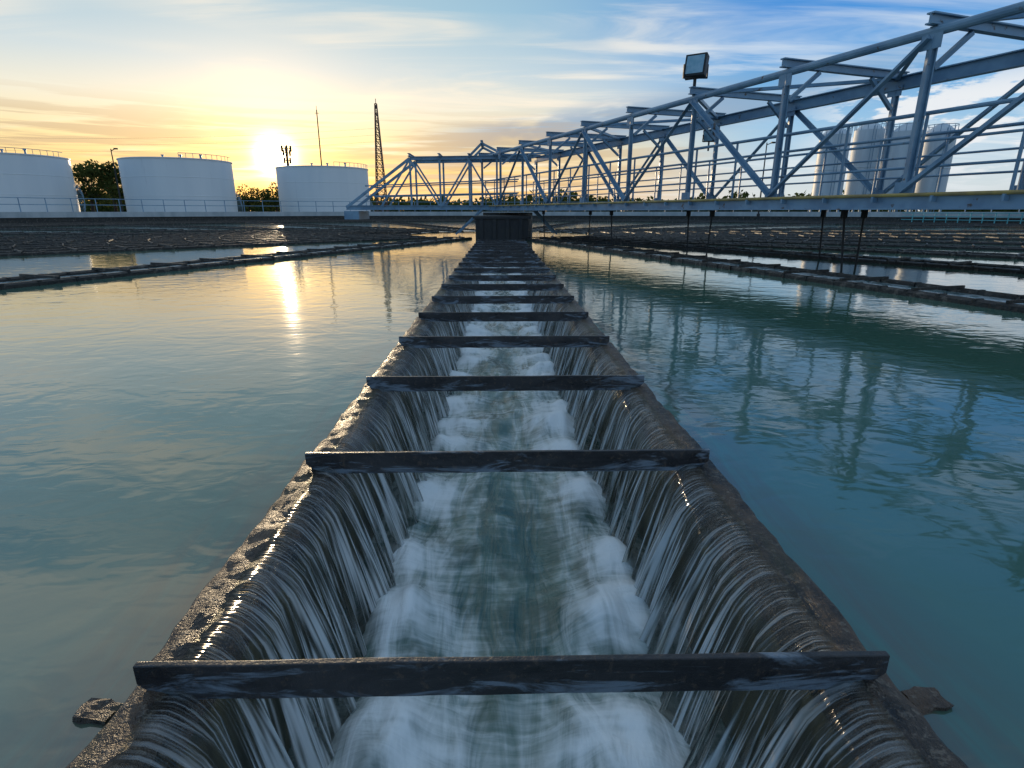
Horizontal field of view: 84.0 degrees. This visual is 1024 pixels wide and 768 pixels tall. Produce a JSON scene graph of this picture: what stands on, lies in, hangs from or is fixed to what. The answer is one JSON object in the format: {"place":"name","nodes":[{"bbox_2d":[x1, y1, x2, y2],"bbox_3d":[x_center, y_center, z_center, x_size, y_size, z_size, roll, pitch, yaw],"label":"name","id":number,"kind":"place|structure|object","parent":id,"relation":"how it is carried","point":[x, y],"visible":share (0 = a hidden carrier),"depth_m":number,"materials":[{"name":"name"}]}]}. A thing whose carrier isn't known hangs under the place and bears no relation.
{"place":"outdoors","nodes":[
{"label":"outdoors","id":0,"kind":"place"},
{"bbox_2d":[0,222,1023,767],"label":"water","id":1,"kind":"structure","parent":0,"point":[162,434],"depth_m":1.78,"materials":[{"name":"liquid"}]},
{"bbox_2d":[0,233,394,241],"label":"radial launder","id":2,"kind":"object","parent":1,"relation":"in","point":[74,239],"visible":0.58,"depth_m":13.16,"materials":[{"name":"concrete"}]},
{"bbox_2d":[0,233,406,238],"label":"radial launder","id":3,"kind":"object","parent":1,"relation":"in","point":[73,236],"visible":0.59,"depth_m":14.42,"materials":[{"name":"concrete"}]},
{"bbox_2d":[0,232,410,234],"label":"radial launder","id":4,"kind":"object","parent":1,"relation":"in","point":[91,233],"visible":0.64,"depth_m":15.78,"materials":[{"name":"concrete"}]},
{"bbox_2d":[0,234,415,245],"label":"radial launder","id":5,"kind":"object","parent":1,"relation":"in","point":[83,242],"visible":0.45,"depth_m":12.00,"materials":[{"name":"concrete"}]},
{"bbox_2d":[0,227,419,233],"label":"radial launder","id":6,"kind":"object","parent":1,"relation":"in","point":[160,230],"visible":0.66,"depth_m":18.35,"materials":[{"name":"concrete"}]},
{"bbox_2d":[0,235,425,250],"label":"radial launder","id":7,"kind":"object","parent":1,"relation":"in","point":[34,247],"visible":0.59,"depth_m":10.94,"materials":[{"name":"concrete"}]},
{"bbox_2d":[0,235,436,256],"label":"radial launder","id":8,"kind":"object","parent":1,"relation":"in","point":[68,250],"visible":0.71,"depth_m":10.27,"materials":[{"name":"concrete"}]},
{"bbox_2d":[0,237,471,289],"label":"radial launder","id":9,"kind":"object","parent":1,"relation":"in","point":[31,280],"visible":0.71,"depth_m":6.61,"materials":[{"name":"concrete"}]},
{"bbox_2d":[103,224,435,232],"bbox_3d":[-12.246,-6.147,22.824,22.600,0.366,0.792,10,19,29],"label":"radial launder","id":10,"kind":"object","parent":1,"relation":"in","point":[257,228],"visible":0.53,"depth_m":20.87,"materials":[{"name":"concrete"}]},
{"bbox_2d":[245,222,456,232],"bbox_3d":[-9.461,-7.117,26.017,0.794,0.366,22.601,-14,22,-39],"label":"radial launder","id":11,"kind":"object","parent":1,"relation":"in","point":[352,227],"visible":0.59,"depth_m":22.33,"materials":[{"name":"concrete"}]},
{"bbox_2d":[376,221,475,231],"bbox_3d":[-5.328,-7.843,28.408,0.792,0.366,22.601,-6,18,-20],"label":"radial launder","id":12,"kind":"object","parent":1,"relation":"in","point":[433,226],"visible":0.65,"depth_m":22.75,"materials":[{"name":"concrete"}]},
{"bbox_2d":[473,212,532,239],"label":"pier","id":13,"kind":"structure","parent":1,"relation":"in","point":[503,225],"depth_m":12.98,"materials":[{"name":"concrete"}]},
{"bbox_2d":[344,1,1023,270],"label":"truss bridge","id":14,"kind":"structure","parent":13,"relation":"on","point":[894,82],"depth_m":7.08,"materials":[{"name":"paint"}]},
{"bbox_2d":[682,52,709,86],"bbox_3d":[2.478,-4.169,7.677,0.293,0.508,0.241,11,20,32],"label":"floodlight","id":15,"kind":"object","parent":14,"relation":"on","point":[695,67],"visible":0.99,"depth_m":7.60,"materials":[{"name":"metal"}]},
{"bbox_2d":[702,129,714,150],"bbox_3d":[3.453,-4.274,9.968,0.188,0.358,0.200,-15,23,-41],"label":"floodlight","id":16,"kind":"object","parent":14,"relation":"attached to","point":[706,137],"visible":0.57,"depth_m":9.95,"materials":[{"name":"metal"}]},
{"bbox_2d":[0,219,1023,227],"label":"peripheral launder","id":17,"kind":"object","parent":1,"relation":"on","point":[991,225],"visible":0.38,"depth_m":30.45,"materials":[{"name":"concrete"}]},
{"bbox_2d":[65,239,968,767],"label":"weir trough","id":18,"kind":"object","parent":1,"relation":"in","point":[509,521],"visible":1,"depth_m":1.23,"materials":[{"name":"concrete"},{"name":"water"}]},
{"bbox_2d":[532,220,593,231],"bbox_3d":[3.013,-7.998,28.917,0.597,0.366,22.601,4,17,13],"label":"radial launder","id":19,"kind":"object","parent":1,"relation":"in","point":[556,225],"visible":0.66,"depth_m":25.07,"materials":[{"name":"concrete"}]},
{"bbox_2d":[539,222,709,231],"bbox_3d":[7.227,-7.469,27.177,0.594,0.366,22.601,11,20,31],"label":"radial launder","id":20,"kind":"object","parent":1,"relation":"in","point":[615,227],"visible":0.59,"depth_m":22.70,"materials":[{"name":"concrete"}]},
{"bbox_2d":[561,223,836,232],"bbox_3d":[10.466,-6.625,24.401,22.600,0.366,0.592,-13,21,-37],"label":"radial launder","id":21,"kind":"object","parent":1,"relation":"in","point":[663,228],"visible":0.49,"depth_m":21.51,"materials":[{"name":"concrete"}]},
{"bbox_2d":[526,237,1023,312],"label":"radial launder","id":22,"kind":"object","parent":1,"relation":"in","point":[959,294],"visible":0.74,"depth_m":5.28,"materials":[{"name":"concrete"}]},
{"bbox_2d":[577,225,975,233],"bbox_3d":[12.468,-5.663,21.232,22.601,0.366,0.592,-7,18,-22],"label":"radial launder","id":23,"kind":"object","parent":1,"relation":"in","point":[780,229],"visible":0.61,"depth_m":19.86,"materials":[{"name":"concrete"}]},
{"bbox_2d":[548,236,1023,273],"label":"radial launder","id":24,"kind":"object","parent":1,"relation":"in","point":[970,265],"visible":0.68,"depth_m":7.91,"materials":[{"name":"concrete"}]},
{"bbox_2d":[574,235,1023,259],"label":"radial launder","id":25,"kind":"object","parent":1,"relation":"in","point":[964,253],"visible":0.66,"depth_m":9.60,"materials":[{"name":"concrete"}]},
{"bbox_2d":[586,235,1023,250],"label":"radial launder","id":26,"kind":"object","parent":1,"relation":"in","point":[940,246],"visible":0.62,"depth_m":11.03,"materials":[{"name":"concrete"}]},
{"bbox_2d":[589,229,1023,234],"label":"radial launder","id":27,"kind":"object","parent":1,"relation":"in","point":[908,231],"visible":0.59,"depth_m":17.50,"materials":[{"name":"concrete"}]},
{"bbox_2d":[593,234,1023,244],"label":"radial launder","id":28,"kind":"object","parent":1,"relation":"in","point":[994,242],"visible":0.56,"depth_m":12.29,"materials":[{"name":"concrete"}]},
{"bbox_2d":[593,232,1023,235],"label":"radial launder","id":29,"kind":"object","parent":1,"relation":"in","point":[900,234],"visible":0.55,"depth_m":15.29,"materials":[{"name":"concrete"}]},
{"bbox_2d":[599,233,1023,240],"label":"radial launder","id":30,"kind":"object","parent":1,"relation":"in","point":[919,238],"visible":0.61,"depth_m":13.70,"materials":[{"name":"concrete"}]},
{"bbox_2d":[901,213,1023,223],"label":"turquoise railing","id":31,"kind":"object","parent":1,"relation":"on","point":[969,220],"visible":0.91,"depth_m":27.41,"materials":[{"name":"metal"}]},
{"bbox_2d":[0,0,1023,210],"label":"sky","id":32,"kind":"structure","parent":0,"point":[444,77],"materials":[{"name":"blue"}]},
{"label":"ground","id":33,"kind":"structure","parent":0,"visible":0},
{"bbox_2d":[0,147,85,211],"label":"storage tank","id":34,"kind":"object","parent":33,"relation":"on","point":[36,179],"visible":0.94,"depth_m":41.63,"materials":[{"name":"white metal"}]},
{"bbox_2d":[72,164,112,211],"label":"broadleaf tree","id":35,"kind":"object","parent":33,"relation":"on","point":[85,183],"visible":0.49,"depth_m":55.77,"materials":[{"name":"green plant"}]},
{"bbox_2d":[74,159,125,211],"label":"broadleaf tree","id":36,"kind":"object","parent":33,"relation":"on","point":[102,173],"visible":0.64,"depth_m":52.90,"materials":[{"name":"green plant"}]},
{"bbox_2d":[104,168,123,200],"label":"broadleaf tree","id":37,"kind":"object","parent":33,"relation":"on","point":[111,188],"visible":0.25,"depth_m":52.01,"materials":[{"name":"green plant"}]},
{"bbox_2d":[110,148,123,211],"bbox_3d":[-23.782,-12.182,34.478,0.475,3.940,0.200,0,17,-1],"label":"light pole","id":38,"kind":"object","parent":33,"relation":"on","point":[116,179],"visible":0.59,"depth_m":34.41,"materials":[{"name":"metal"}]},
{"bbox_2d":[116,152,242,211],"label":"storage tank","id":39,"kind":"object","parent":33,"relation":"on","point":[179,180],"visible":0.96,"depth_m":45.29,"materials":[{"name":"white metal"}]},
{"bbox_2d":[235,184,263,211],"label":"broadleaf tree","id":40,"kind":"object","parent":33,"relation":"on","point":[251,201],"visible":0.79,"depth_m":61.40,"materials":[{"name":"green plant"}]},
{"bbox_2d":[256,182,279,211],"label":"broadleaf tree","id":41,"kind":"object","parent":33,"relation":"on","point":[263,194],"visible":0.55,"depth_m":61.37,"materials":[{"name":"green plant"}]},
{"bbox_2d":[262,190,279,206],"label":"broadleaf tree","id":42,"kind":"object","parent":33,"relation":"on","point":[276,200],"visible":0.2,"depth_m":59.85,"materials":[{"name":"green plant"}]},
{"bbox_2d":[280,144,291,165],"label":"antenna mast","id":43,"kind":"object","parent":33,"relation":"on","point":[287,160],"visible":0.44,"depth_m":71.93,"materials":[{"name":"grey metal"}]},
{"bbox_2d":[316,107,321,164],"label":"mast pole","id":44,"kind":"object","parent":33,"relation":"on","point":[319,137],"visible":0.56,"depth_m":55.06,"materials":[{"name":"metal"}]},
{"bbox_2d":[275,162,373,211],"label":"storage tank","id":45,"kind":"object","parent":33,"relation":"on","point":[299,183],"visible":0.85,"depth_m":51.59,"materials":[{"name":"white metal"}]},
{"bbox_2d":[374,99,388,211],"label":"lattice tower","id":46,"kind":"structure","parent":33,"relation":"on","point":[376,142],"depth_m":64.90,"materials":[{"name":"grey metal"}]},
{"bbox_2d":[1,128,372,151],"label":"power line","id":47,"kind":"object","parent":46,"relation":"attached to","point":[176,137],"visible":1,"depth_m":65.65,"materials":[{"name":"metal"}]},
{"bbox_2d":[0,216,1023,223],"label":"stained wall","id":48,"kind":"structure","parent":33,"relation":"on","point":[238,218],"depth_m":33.98,"materials":[{"name":"concrete"}]},
{"bbox_2d":[0,212,1023,217],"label":"coping","id":49,"kind":"object","parent":48,"relation":"on","point":[206,214],"visible":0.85,"depth_m":33.79,"materials":[{"name":"concrete"}]},
{"bbox_2d":[0,197,1019,211],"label":"railing","id":50,"kind":"object","parent":49,"relation":"on","point":[71,204],"visible":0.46,"depth_m":32.61,"materials":[{"name":"metal"}]},
{"bbox_2d":[78,188,1023,211],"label":"tree line","id":51,"kind":"object","parent":33,"relation":"on","point":[260,208],"visible":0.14,"depth_m":91.74,"materials":[{"name":"green plant"}]},
{"bbox_2d":[756,142,775,216],"bbox_3d":[14.408,-11.580,32.326,0.550,4.040,0.200,0,17,-1],"label":"light pole","id":52,"kind":"object","parent":33,"relation":"on","point":[758,215],"visible":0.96,"depth_m":32.18,"materials":[{"name":"metal"}]},
{"bbox_2d":[809,127,852,211],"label":"storage silo","id":53,"kind":"object","parent":33,"relation":"on","point":[838,136],"visible":0.43,"depth_m":46.60,"materials":[{"name":"paint"}]},
{"bbox_2d":[844,122,886,211],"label":"storage silo","id":54,"kind":"object","parent":33,"relation":"on","point":[874,131],"visible":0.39,"depth_m":48.26,"materials":[{"name":"paint"}]},
{"bbox_2d":[877,122,922,211],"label":"storage silo","id":55,"kind":"object","parent":33,"relation":"on","point":[903,129],"visible":0.25,"depth_m":46.54,"materials":[{"name":"paint"}]},
{"bbox_2d":[909,123,959,211],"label":"storage silo","id":56,"kind":"object","parent":33,"relation":"on","point":[926,184],"visible":0.56,"depth_m":47.63,"materials":[{"name":"paint"}]}
]}

